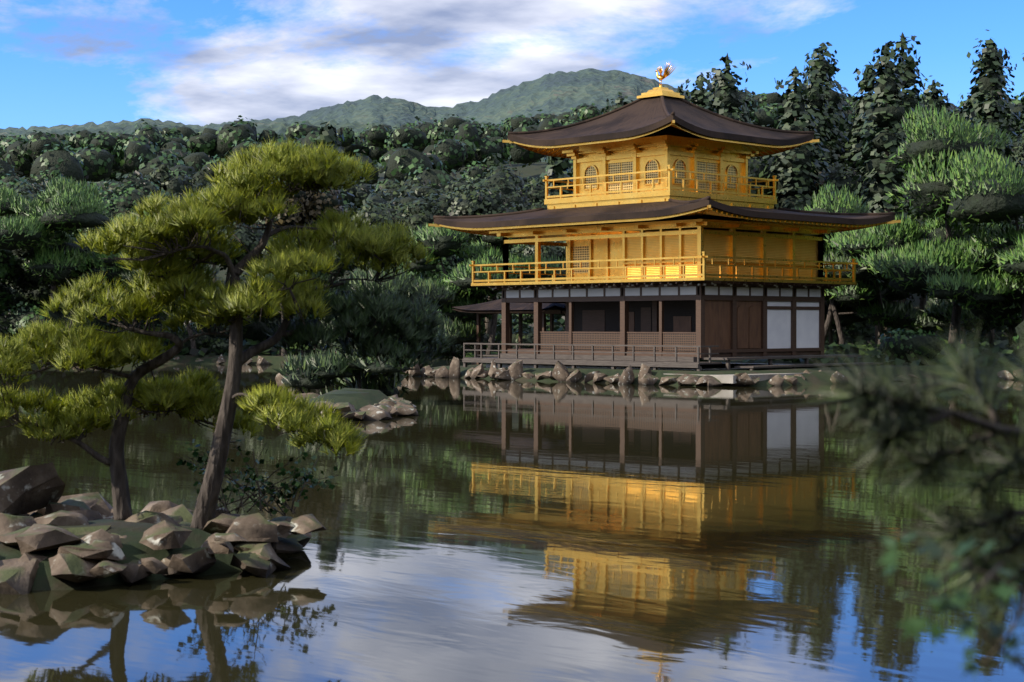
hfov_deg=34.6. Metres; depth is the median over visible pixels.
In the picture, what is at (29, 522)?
island rocks
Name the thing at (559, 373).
platform rocks
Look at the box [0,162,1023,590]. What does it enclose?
ground
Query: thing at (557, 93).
mountain ridge
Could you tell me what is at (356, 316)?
pine needles
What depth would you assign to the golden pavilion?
72.66 m
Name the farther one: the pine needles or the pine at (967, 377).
the pine needles
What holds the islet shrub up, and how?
on the island rocks at (29, 522)
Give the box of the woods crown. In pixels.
[0,32,1023,395]
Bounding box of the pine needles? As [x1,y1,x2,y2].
[263,281,455,367]
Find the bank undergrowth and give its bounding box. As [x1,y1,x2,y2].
[4,301,1023,367]
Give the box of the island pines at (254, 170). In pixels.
[0,135,437,529]
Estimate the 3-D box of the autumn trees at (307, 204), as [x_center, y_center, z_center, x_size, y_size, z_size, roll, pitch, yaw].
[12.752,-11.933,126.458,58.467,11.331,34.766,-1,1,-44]
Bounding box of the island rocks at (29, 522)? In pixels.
[0,355,418,594]
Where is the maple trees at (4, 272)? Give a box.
[0,137,1018,364]
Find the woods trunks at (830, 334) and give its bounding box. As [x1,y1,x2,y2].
[14,52,994,354]
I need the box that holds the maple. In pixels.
[876,530,1023,677]
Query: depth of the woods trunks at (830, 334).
111.09 m
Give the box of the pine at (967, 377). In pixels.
[789,313,1023,659]
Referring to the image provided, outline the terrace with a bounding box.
[670,373,803,382]
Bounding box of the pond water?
[0,364,1023,681]
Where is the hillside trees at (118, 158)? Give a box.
[0,87,1023,190]
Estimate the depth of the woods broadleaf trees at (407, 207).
114.44 m
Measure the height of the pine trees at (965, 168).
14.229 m
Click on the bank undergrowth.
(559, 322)
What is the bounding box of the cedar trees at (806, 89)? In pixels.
[315,29,1023,225]
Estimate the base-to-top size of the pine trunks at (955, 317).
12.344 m
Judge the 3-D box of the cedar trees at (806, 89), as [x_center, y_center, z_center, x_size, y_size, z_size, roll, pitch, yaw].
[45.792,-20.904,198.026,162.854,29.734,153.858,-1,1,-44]
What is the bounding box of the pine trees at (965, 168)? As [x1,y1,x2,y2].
[0,101,1023,396]
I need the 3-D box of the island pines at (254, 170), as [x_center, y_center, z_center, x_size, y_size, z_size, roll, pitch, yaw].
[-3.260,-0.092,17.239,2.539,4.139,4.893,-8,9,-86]
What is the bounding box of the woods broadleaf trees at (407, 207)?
[0,119,1023,354]
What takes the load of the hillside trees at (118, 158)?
on the ground
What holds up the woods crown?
on the ground
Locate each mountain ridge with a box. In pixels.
[0,68,687,135]
[0,119,544,182]
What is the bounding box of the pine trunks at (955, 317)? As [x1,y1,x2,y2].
[40,173,1023,388]
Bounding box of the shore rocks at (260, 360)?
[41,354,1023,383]
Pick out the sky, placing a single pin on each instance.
(65, 62)
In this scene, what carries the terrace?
on the ground
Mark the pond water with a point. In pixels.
(496, 530)
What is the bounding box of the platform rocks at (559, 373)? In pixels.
[404,357,920,386]
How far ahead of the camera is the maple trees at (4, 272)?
102.54 m
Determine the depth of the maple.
2.35 m
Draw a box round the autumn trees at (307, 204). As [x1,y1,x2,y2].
[264,172,826,238]
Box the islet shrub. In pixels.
[175,436,337,516]
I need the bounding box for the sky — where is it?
[0,0,1023,129]
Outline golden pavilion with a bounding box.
[428,61,900,370]

